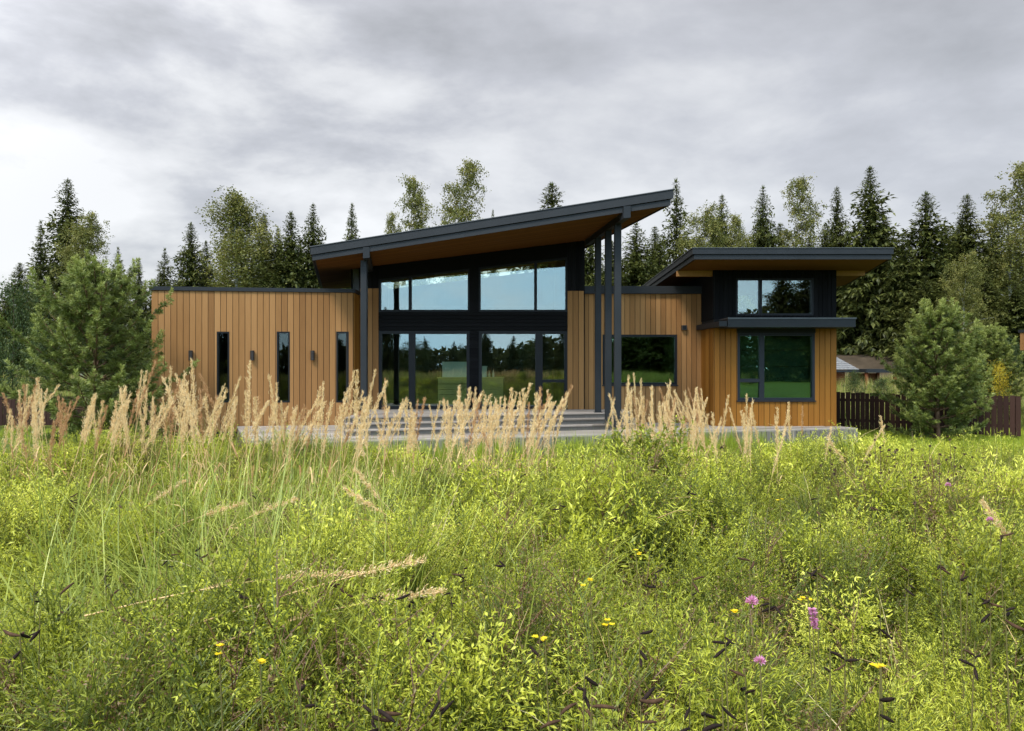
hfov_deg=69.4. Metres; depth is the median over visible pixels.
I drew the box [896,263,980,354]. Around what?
spruce tree
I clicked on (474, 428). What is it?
reed grass
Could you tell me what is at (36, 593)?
lupin stalk
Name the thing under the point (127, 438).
reed grass
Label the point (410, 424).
reed grass
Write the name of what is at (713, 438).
reed grass
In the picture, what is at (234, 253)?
birch tree
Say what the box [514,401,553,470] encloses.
reed grass
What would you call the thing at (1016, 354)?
leafy bush
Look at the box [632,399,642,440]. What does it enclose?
reed grass
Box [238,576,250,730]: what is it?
lupin stalk
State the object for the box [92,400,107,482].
reed grass
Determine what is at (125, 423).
reed grass
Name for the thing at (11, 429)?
reed grass
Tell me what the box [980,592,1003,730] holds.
lupin stalk
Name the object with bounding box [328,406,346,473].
reed grass
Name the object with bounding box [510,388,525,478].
reed grass
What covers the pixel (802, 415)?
reed grass
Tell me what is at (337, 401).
window
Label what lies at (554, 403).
reed grass
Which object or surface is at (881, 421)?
reed grass
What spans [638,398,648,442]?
reed grass
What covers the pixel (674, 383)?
window
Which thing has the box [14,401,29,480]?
reed grass
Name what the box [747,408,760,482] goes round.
reed grass
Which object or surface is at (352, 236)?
spruce tree
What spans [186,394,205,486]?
reed grass
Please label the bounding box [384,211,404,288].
birch tree
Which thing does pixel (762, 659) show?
clover flower
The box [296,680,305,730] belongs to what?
lupin stalk
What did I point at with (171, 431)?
reed grass
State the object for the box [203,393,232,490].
reed grass
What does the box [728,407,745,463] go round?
reed grass
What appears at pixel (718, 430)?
reed grass
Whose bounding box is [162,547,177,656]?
lupin stalk
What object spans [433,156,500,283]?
birch tree
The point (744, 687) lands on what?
lupin stalk
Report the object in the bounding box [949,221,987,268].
spruce tree
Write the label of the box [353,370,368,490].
reed grass
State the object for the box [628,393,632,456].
reed grass
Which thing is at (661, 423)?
reed grass
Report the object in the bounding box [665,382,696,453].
reed grass
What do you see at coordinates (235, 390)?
reed grass
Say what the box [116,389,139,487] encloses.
reed grass
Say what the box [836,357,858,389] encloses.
garden hut
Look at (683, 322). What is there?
modern house
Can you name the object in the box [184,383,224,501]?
reed grass
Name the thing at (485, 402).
reed grass
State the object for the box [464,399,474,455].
reed grass
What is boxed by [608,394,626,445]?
reed grass
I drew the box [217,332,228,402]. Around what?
window
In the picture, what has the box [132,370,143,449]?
reed grass
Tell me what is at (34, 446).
reed grass
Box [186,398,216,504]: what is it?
reed grass
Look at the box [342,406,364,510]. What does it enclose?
reed grass
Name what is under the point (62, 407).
reed grass
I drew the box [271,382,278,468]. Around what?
reed grass
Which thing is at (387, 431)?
reed grass
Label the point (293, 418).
reed grass
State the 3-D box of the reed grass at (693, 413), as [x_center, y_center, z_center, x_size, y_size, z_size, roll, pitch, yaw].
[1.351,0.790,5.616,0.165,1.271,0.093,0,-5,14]
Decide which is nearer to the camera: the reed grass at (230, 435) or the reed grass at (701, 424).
the reed grass at (701, 424)
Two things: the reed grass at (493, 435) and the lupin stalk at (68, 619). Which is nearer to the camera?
the lupin stalk at (68, 619)
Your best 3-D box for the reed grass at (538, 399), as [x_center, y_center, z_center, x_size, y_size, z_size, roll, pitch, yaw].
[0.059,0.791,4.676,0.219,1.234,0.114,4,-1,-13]
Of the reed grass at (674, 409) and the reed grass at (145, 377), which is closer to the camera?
the reed grass at (674, 409)
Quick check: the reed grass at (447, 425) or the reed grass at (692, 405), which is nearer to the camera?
the reed grass at (447, 425)
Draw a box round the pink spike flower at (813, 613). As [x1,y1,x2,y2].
[808,607,819,727]
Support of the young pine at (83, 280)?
on the ground at (8, 447)
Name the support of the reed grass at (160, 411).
on the ground at (8, 447)
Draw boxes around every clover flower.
[745,594,759,713]
[753,655,766,730]
[945,482,950,543]
[986,516,999,716]
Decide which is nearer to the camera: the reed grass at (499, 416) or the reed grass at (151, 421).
the reed grass at (499, 416)
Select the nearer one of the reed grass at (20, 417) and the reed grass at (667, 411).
the reed grass at (20, 417)
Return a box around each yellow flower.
[215,643,223,730]
[257,658,265,730]
[532,635,549,729]
[581,578,597,729]
[602,618,614,729]
[634,549,641,670]
[731,609,740,723]
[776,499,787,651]
[797,596,814,728]
[869,662,886,730]
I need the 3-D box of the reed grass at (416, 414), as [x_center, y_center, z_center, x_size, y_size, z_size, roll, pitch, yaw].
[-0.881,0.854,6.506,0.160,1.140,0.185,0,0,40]
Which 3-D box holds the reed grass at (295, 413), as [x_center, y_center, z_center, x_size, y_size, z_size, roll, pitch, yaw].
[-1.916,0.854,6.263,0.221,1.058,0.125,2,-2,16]
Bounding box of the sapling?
[984,359,1015,395]
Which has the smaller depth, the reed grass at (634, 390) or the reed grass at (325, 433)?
the reed grass at (634, 390)
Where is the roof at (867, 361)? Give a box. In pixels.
[836,353,900,378]
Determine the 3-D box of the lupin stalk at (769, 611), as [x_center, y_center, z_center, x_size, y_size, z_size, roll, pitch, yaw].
[0.623,0.956,1.802,0.073,0.795,0.034,0,0,-17]
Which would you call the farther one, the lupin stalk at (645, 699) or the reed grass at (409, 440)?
the reed grass at (409, 440)
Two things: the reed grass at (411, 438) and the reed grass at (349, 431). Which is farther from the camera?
the reed grass at (411, 438)
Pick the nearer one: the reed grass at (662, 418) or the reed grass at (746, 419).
the reed grass at (662, 418)
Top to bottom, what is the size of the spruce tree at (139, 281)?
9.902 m
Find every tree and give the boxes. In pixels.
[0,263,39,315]
[0,276,46,395]
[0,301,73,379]
[18,178,120,377]
[22,219,72,375]
[49,209,132,378]
[105,248,130,356]
[116,261,151,371]
[136,273,162,353]
[137,249,175,372]
[141,222,218,364]
[181,185,307,287]
[197,241,218,286]
[245,214,279,287]
[262,227,289,287]
[267,210,314,287]
[289,204,326,287]
[342,204,360,288]
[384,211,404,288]
[394,173,438,286]
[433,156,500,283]
[486,210,498,277]
[499,181,594,274]
[585,245,613,285]
[601,241,624,284]
[612,222,664,285]
[627,227,671,285]
[645,239,670,276]
[651,177,691,264]
[668,200,734,258]
[707,194,738,307]
[725,213,755,308]
[738,187,783,308]
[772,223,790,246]
[773,172,827,246]
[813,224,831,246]
[819,186,865,354]
[827,166,920,359]
[842,190,984,369]
[860,233,924,354]
[876,217,903,264]
[881,275,947,368]
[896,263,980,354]
[931,227,961,273]
[933,249,1011,357]
[939,193,1006,314]
[943,271,1014,376]
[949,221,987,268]
[968,160,1023,313]
[969,281,1023,379]
[979,218,1019,281]
[981,233,1020,305]
[1002,246,1023,297]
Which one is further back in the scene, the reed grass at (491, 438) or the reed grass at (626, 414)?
the reed grass at (626, 414)
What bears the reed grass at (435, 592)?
on the ground at (8, 447)
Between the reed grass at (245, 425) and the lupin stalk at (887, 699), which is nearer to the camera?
the lupin stalk at (887, 699)
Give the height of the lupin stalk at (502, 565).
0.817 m
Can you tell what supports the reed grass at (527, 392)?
on the ground at (8, 447)
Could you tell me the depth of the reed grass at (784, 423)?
6.12 m
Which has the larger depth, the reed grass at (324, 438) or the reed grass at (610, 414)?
the reed grass at (610, 414)
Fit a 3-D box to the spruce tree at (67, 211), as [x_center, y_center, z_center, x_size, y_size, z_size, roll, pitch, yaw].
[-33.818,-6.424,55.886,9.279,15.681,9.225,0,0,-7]
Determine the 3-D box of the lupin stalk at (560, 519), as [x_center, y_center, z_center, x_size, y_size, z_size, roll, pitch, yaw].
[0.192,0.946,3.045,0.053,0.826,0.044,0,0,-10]
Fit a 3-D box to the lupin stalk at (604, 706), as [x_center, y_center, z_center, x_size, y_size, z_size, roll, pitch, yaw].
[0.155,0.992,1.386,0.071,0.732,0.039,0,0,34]
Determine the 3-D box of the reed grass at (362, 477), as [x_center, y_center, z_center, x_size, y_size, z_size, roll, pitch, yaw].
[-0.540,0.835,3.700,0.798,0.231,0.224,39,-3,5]
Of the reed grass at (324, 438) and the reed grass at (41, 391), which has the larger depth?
the reed grass at (41, 391)
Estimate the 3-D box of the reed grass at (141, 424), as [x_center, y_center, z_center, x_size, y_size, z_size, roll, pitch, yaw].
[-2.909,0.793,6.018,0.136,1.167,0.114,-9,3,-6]
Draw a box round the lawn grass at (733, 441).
[0,424,1023,466]
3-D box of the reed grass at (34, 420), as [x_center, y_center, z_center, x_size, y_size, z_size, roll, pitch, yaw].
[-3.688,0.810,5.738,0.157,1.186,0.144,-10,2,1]
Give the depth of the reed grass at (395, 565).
2.25 m
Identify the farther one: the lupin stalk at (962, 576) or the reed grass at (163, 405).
the reed grass at (163, 405)
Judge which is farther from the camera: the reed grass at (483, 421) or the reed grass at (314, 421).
the reed grass at (483, 421)
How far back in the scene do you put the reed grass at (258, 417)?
6.71 m
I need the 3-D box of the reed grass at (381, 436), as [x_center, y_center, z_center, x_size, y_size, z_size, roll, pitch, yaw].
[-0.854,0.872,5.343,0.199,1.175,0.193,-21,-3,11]
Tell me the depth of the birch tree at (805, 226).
53.24 m
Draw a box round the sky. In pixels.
[0,0,1023,318]
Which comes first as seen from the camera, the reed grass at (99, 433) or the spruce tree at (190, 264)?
the reed grass at (99, 433)
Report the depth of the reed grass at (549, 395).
5.17 m
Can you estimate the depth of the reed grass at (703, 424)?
5.32 m
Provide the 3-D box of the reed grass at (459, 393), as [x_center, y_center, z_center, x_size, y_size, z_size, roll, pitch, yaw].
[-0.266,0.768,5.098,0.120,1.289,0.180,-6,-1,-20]
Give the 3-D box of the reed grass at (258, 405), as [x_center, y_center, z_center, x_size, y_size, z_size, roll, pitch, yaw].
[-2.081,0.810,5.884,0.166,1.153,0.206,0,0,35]
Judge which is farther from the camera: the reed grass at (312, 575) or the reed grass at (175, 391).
the reed grass at (175, 391)
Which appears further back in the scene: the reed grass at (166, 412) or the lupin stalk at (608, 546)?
the reed grass at (166, 412)
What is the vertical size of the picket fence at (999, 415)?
1.500 m
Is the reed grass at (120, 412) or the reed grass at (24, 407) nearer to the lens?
the reed grass at (120, 412)
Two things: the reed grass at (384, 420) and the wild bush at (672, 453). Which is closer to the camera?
the wild bush at (672, 453)
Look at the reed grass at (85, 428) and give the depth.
4.97 m
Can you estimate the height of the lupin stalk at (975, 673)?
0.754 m
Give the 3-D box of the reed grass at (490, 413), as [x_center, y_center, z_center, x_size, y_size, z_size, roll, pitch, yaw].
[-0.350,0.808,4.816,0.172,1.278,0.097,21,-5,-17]
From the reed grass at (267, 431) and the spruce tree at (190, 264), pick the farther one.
the spruce tree at (190, 264)
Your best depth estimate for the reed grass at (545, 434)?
5.55 m
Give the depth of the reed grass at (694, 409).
4.73 m
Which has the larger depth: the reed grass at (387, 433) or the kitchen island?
the kitchen island
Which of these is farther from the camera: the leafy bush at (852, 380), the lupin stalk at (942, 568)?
the leafy bush at (852, 380)
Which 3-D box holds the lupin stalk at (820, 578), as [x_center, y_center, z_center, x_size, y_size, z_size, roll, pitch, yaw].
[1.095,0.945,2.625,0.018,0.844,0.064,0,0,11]
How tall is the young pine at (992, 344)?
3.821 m
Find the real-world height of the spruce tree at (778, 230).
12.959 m
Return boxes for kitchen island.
[437,377,503,404]
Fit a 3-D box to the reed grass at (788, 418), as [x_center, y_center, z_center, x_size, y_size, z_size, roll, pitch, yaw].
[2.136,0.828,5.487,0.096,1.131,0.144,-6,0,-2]
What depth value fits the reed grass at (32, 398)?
5.31 m
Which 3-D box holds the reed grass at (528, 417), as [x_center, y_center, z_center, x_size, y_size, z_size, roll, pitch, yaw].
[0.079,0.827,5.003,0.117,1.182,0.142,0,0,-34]
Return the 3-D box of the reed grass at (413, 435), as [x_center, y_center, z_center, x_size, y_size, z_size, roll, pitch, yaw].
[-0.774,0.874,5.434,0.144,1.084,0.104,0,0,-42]
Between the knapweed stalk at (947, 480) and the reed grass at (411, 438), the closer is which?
the knapweed stalk at (947, 480)
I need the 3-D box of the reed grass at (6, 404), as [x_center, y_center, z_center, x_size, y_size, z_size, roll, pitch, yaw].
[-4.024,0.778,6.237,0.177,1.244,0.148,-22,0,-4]
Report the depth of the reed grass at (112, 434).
5.49 m
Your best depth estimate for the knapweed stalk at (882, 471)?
4.06 m
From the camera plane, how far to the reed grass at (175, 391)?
4.80 m
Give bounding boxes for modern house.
[149,188,894,435]
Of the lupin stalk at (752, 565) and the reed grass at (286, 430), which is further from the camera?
the reed grass at (286, 430)
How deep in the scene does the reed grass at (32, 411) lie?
5.71 m
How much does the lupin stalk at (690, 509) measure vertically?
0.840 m
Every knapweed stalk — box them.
[819,448,833,511]
[832,460,861,518]
[866,446,895,530]
[895,448,925,532]
[911,476,930,618]
[926,453,949,518]
[927,445,941,484]
[945,446,956,487]
[948,439,965,499]
[953,465,975,484]
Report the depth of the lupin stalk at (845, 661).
1.59 m
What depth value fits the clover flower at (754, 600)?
1.69 m
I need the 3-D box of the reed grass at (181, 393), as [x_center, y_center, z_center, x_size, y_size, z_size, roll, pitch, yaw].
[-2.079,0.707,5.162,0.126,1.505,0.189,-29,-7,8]
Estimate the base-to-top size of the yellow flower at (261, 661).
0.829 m
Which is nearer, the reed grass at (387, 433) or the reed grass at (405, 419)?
the reed grass at (387, 433)
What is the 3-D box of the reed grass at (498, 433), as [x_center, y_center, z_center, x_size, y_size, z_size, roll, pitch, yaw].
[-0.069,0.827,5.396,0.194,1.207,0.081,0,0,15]
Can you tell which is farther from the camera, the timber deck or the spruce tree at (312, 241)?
the spruce tree at (312, 241)
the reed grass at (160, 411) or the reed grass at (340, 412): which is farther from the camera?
the reed grass at (160, 411)
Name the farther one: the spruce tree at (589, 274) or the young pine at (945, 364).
the spruce tree at (589, 274)
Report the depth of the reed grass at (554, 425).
6.29 m
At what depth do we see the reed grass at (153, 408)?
5.88 m
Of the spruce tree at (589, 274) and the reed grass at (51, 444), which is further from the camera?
the spruce tree at (589, 274)
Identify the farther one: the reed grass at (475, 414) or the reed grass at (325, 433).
the reed grass at (325, 433)
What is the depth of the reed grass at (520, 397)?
5.42 m
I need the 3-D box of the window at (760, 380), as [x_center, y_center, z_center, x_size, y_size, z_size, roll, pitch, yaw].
[7.414,0.053,20.810,2.218,1.921,0.180,0,0,0]
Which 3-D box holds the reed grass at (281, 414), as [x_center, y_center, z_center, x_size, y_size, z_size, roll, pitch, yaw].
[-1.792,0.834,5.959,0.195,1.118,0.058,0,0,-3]
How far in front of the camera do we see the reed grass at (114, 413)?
4.98 m
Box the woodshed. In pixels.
[849,369,896,388]
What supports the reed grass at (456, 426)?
on the ground at (8, 447)
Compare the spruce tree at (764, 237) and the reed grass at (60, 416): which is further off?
the spruce tree at (764, 237)
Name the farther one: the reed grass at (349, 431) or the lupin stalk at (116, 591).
the reed grass at (349, 431)
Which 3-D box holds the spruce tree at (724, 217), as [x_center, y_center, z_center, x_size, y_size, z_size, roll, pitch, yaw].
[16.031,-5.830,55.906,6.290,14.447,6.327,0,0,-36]
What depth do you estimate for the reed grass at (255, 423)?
4.60 m
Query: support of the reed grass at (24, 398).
on the ground at (8, 447)
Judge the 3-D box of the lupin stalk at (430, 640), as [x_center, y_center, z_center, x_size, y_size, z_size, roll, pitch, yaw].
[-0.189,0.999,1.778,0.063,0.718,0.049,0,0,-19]
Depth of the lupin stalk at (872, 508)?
3.17 m
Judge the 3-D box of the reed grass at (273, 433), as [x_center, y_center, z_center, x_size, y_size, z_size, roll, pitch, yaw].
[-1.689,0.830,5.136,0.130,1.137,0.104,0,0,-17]
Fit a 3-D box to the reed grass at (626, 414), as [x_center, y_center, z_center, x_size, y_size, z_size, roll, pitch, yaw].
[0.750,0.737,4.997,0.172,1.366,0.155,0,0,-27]
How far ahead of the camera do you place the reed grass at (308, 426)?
6.11 m
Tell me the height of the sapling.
2.660 m
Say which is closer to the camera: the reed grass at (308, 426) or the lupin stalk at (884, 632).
the lupin stalk at (884, 632)
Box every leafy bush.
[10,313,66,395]
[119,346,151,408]
[841,370,869,395]
[870,377,896,393]
[891,345,918,380]
[1003,336,1023,394]
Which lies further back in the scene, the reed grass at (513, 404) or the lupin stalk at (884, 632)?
the reed grass at (513, 404)
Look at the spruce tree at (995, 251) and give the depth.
53.77 m
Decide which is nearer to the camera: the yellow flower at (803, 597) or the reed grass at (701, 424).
the yellow flower at (803, 597)
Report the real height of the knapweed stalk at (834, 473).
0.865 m
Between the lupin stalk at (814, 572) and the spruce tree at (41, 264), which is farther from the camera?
the spruce tree at (41, 264)
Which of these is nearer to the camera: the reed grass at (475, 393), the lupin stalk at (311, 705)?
the lupin stalk at (311, 705)
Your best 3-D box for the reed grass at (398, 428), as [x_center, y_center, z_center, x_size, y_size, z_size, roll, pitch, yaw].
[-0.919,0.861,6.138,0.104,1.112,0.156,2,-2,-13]
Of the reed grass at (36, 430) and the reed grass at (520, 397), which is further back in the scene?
the reed grass at (520, 397)
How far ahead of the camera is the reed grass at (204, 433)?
5.18 m
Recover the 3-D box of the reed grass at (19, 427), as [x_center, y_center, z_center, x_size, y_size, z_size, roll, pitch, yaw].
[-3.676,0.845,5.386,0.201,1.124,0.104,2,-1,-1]
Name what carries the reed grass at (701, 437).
on the ground at (8, 447)
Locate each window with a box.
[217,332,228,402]
[277,332,289,402]
[336,332,348,402]
[379,269,469,311]
[479,257,566,311]
[602,335,677,385]
[736,278,813,314]
[736,333,815,401]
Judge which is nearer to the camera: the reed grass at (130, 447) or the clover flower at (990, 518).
the clover flower at (990, 518)
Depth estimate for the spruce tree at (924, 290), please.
46.94 m
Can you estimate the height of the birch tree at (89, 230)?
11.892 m
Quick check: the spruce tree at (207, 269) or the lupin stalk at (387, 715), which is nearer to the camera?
the lupin stalk at (387, 715)
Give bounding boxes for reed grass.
[1,393,33,457]
[1,408,11,466]
[4,396,32,491]
[6,384,60,459]
[9,377,40,478]
[9,416,14,471]
[11,390,22,456]
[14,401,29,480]
[14,406,22,463]
[15,394,39,465]
[18,384,27,472]
[18,394,42,488]
[21,383,45,490]
[21,416,37,479]
[29,388,43,462]
[30,394,40,458]
[35,377,54,485]
[36,389,47,459]
[38,388,47,467]
[41,401,71,480]
[43,412,58,455]
[47,396,80,448]
[47,420,55,473]
[49,395,73,488]
[57,398,65,455]
[64,398,93,495]
[64,402,69,434]
[68,396,96,482]
[73,392,96,468]
[77,405,107,512]
[81,393,131,502]
[84,536,357,616]
[85,385,126,501]
[86,405,95,452]
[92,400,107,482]
[92,407,101,473]
[93,400,117,505]
[95,398,174,500]
[98,397,131,494]
[99,408,120,462]
[108,361,155,493]
[109,382,184,484]
[113,410,122,464]
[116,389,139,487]
[119,385,135,485]
[119,386,135,481]
[119,389,145,494]
[120,403,141,505]
[122,500,248,555]
[128,370,147,478]
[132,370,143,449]
[134,477,187,515]
[136,394,153,467]
[140,407,153,499]
[141,378,180,513]
[141,405,162,487]
[142,388,149,457]
[145,371,186,479]
[145,404,156,454]
[146,396,157,471]
[148,401,152,441]
[158,366,172,447]
[158,391,191,503]
[160,496,297,570]
[161,376,207,491]
[161,396,179,498]
[162,554,426,636]
[162,558,447,662]
[165,410,178,483]
[166,398,205,478]
[172,384,185,473]
[174,374,219,487]
[179,413,185,490]
[181,398,221,488]
[182,379,204,497]
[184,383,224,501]
[184,388,227,508]
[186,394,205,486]
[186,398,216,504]
[188,388,208,496]
[189,358,209,494]
[192,404,216,488]
[196,376,241,503]
[198,372,250,484]
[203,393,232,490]
[205,395,226,472]
[208,399,237,482]
[215,398,236,489]
[223,396,237,478]
[232,400,269,485]
[241,390,249,495]
[242,396,260,481]
[242,400,268,468]
[243,403,251,487]
[244,360,262,486]
[244,396,265,521]
[244,398,278,486]
[260,406,288,487]
[267,374,295,508]
[267,405,275,494]
[269,398,318,482]
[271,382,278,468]
[271,410,303,483]
[278,406,324,474]
[279,400,296,470]
[279,401,325,495]
[283,411,287,463]
[284,404,304,480]
[285,407,295,504]
[288,405,297,476]
[288,408,306,470]
[297,407,317,491]
[299,398,322,500]
[305,385,321,508]
[306,381,324,504]
[307,401,367,495]
[309,401,334,497]
[318,406,328,472]
[322,391,347,499]
[326,386,350,488]
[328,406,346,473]
[332,370,354,478]
[334,390,363,495]
[337,395,370,484]
[339,397,372,508]
[340,400,355,482]
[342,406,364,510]
[343,486,466,560]
[349,380,388,478]
[352,466,419,541]
[353,369,375,462]
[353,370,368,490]
[353,402,382,501]
[361,397,379,495]
[363,405,402,479]
[365,407,369,477]
[366,405,389,484]
[372,378,385,481]
[373,407,396,486]
[375,398,407,480]
[377,418,393,487]
[383,388,401,479]
[395,403,401,476]
[396,400,408,478]
[399,399,418,458]
[401,397,426,485]
[401,398,428,475]
[406,414,411,468]
[407,410,414,477]
[408,402,433,478]
[411,411,415,494]
[412,408,450,486]
[424,401,440,473]
[425,390,484,494]
[429,404,441,467]
[440,399,458,472]
[441,400,453,481]
[445,400,454,467]
[446,401,451,468]
[447,406,451,476]
[449,391,472,479]
[449,408,461,474]
[455,402,487,483]
[455,413,494,473]
[456,385,468,484]
[457,386,471,467]
[457,396,482,505]
[458,400,497,476]
[460,393,491,469]
[462,422,482,474]
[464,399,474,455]
[470,399,478,475]
[471,386,476,478]
[471,398,498,476]
[478,407,503,490]
[480,399,486,484]
[480,404,498,484]
[483,395,489,467]
[483,401,495,480]
[483,406,491,473]
[487,396,501,472]
[487,406,496,463]
[487,418,522,476]
[489,399,520,474]
[490,396,509,475]
[492,402,512,484]
[494,397,510,481]
[495,382,531,471]
[499,397,507,482]
[500,391,517,474]
[503,399,514,471]
[508,387,520,481]
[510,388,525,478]
[512,397,551,480]
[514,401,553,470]
[518,392,525,486]
[519,392,550,466]
[520,398,564,486]
[521,386,541,469]
[525,395,540,471]
[525,402,530,470]
[526,420,542,457]
[529,393,537,475]
[529,401,555,464]
[533,383,572,462]
[535,396,562,471]
[535,402,552,498]
[537,388,549,471]
[542,391,568,466]
[546,390,555,470]
[551,415,555,458]
[603,397,615,444]
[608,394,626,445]
[611,387,632,452]
[623,374,629,460]
[626,386,635,439]
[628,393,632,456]
[632,396,643,448]
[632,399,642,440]
[633,373,637,415]
[636,397,651,439]
[638,378,644,456]
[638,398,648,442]
[642,396,645,446]
[648,385,653,445]
[650,410,660,454]
[651,394,667,452]
[656,401,660,442]
[657,406,664,442]
[659,386,686,467]
[662,403,682,453]
[663,402,666,445]
[665,379,670,441]
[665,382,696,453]
[666,398,675,437]
[666,404,675,443]
[673,390,693,470]
[675,393,709,454]
[679,406,684,449]
[681,405,688,454]
[683,391,694,455]
[686,396,708,465]
[687,387,710,453]
[687,397,707,469]
[691,390,696,449]
[691,404,695,454]
[695,387,706,469]
[695,413,709,449]
[697,402,706,457]
[699,388,712,478]
[701,407,733,474]
[707,422,721,451]
[710,413,718,470]
[716,415,721,444]
[719,395,729,455]
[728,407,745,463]
[739,398,753,489]
[740,410,752,481]
[742,413,748,489]
[744,393,748,461]
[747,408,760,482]
[751,412,760,450]
[766,427,785,498]
[774,407,789,523]
[782,409,788,444]
[787,402,796,493]
[801,406,803,434]
[819,426,831,496]
[826,435,879,503]
[863,424,884,462]
[878,415,885,446]
[979,496,1023,594]
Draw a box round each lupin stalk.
[3,629,29,730]
[29,611,40,719]
[34,582,41,729]
[58,582,73,708]
[61,593,69,715]
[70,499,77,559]
[101,589,119,722]
[104,570,111,690]
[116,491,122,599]
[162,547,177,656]
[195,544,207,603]
[233,588,248,717]
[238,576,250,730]
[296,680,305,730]
[305,690,320,730]
[326,583,352,728]
[363,687,381,728]
[369,693,400,730]
[371,594,385,727]
[395,589,414,730]
[422,632,447,730]
[429,687,453,730]
[444,589,455,701]
[452,567,467,706]
[495,557,506,665]
[529,632,546,730]
[540,703,576,730]
[552,505,565,563]
[577,671,598,730]
[582,699,615,730]
[602,515,616,688]
[637,630,652,724]
[639,687,664,730]
[643,569,662,666]
[680,693,690,730]
[686,572,703,727]
[687,491,695,568]
[701,708,715,727]
[702,687,736,730]
[711,630,732,730]
[729,669,754,729]
[738,557,754,678]
[760,596,784,727]
[761,604,781,730]
[807,569,827,730]
[816,511,821,725]
[824,645,844,730]
[833,646,858,730]
[867,506,880,685]
[877,601,892,727]
[878,679,894,730]
[900,565,914,719]
[904,588,913,722]
[937,554,950,728]
[958,641,980,730]
[960,569,968,699]
[962,583,971,728]
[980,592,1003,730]
[999,533,1013,698]
[1004,601,1023,730]
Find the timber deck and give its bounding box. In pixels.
[237,409,857,456]
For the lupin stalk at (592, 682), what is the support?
on the ground at (8, 447)
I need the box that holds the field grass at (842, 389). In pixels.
[0,372,1023,428]
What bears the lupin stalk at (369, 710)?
on the ground at (8, 447)
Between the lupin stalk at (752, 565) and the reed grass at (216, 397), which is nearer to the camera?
the lupin stalk at (752, 565)
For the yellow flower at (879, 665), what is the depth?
1.34 m
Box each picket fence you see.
[0,396,151,427]
[836,392,1020,437]
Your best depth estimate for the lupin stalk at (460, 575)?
2.14 m
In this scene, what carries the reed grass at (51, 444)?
on the ground at (8, 447)
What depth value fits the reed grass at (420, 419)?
5.59 m
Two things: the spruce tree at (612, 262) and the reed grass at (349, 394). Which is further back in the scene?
the spruce tree at (612, 262)
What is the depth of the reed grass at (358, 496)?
3.15 m
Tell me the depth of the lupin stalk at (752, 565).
2.32 m
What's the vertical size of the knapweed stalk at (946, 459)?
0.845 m
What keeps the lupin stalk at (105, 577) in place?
on the ground at (8, 447)
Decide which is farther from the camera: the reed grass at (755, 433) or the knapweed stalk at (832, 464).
the reed grass at (755, 433)
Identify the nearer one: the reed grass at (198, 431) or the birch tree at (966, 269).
the reed grass at (198, 431)
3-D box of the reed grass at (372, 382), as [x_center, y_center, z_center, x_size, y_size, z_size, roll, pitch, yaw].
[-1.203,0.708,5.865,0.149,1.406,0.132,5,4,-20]
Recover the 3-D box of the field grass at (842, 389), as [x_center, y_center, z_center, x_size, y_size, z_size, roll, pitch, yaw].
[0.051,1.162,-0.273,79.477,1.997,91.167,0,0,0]
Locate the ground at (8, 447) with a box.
[0,373,1023,730]
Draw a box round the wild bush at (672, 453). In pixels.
[586,415,702,602]
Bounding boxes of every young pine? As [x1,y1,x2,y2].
[0,249,199,446]
[869,296,995,439]
[940,322,1023,420]
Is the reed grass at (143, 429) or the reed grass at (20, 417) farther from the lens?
the reed grass at (143, 429)
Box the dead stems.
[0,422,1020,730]
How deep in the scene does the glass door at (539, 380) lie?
21.98 m
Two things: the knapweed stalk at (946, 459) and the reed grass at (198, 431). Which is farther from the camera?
the reed grass at (198, 431)
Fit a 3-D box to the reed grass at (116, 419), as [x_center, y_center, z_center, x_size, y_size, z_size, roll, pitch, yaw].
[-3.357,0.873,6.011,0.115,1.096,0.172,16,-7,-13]
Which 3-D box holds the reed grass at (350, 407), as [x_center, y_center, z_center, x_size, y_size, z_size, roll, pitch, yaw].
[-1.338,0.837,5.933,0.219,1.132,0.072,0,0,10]
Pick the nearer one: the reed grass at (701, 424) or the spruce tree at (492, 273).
the reed grass at (701, 424)
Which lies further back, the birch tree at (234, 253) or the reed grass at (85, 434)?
the birch tree at (234, 253)
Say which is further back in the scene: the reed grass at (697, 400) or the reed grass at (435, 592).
the reed grass at (697, 400)
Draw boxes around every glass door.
[379,331,469,408]
[479,331,566,408]
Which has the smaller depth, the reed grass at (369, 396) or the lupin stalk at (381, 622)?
the lupin stalk at (381, 622)
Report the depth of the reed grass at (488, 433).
5.43 m
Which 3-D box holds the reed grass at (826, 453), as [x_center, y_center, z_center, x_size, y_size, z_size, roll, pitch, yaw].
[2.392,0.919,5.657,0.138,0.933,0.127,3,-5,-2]
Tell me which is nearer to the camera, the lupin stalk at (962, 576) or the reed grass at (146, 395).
the lupin stalk at (962, 576)
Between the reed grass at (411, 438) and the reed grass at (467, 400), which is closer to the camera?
the reed grass at (411, 438)
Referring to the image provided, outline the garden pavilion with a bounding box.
[1018,329,1023,349]

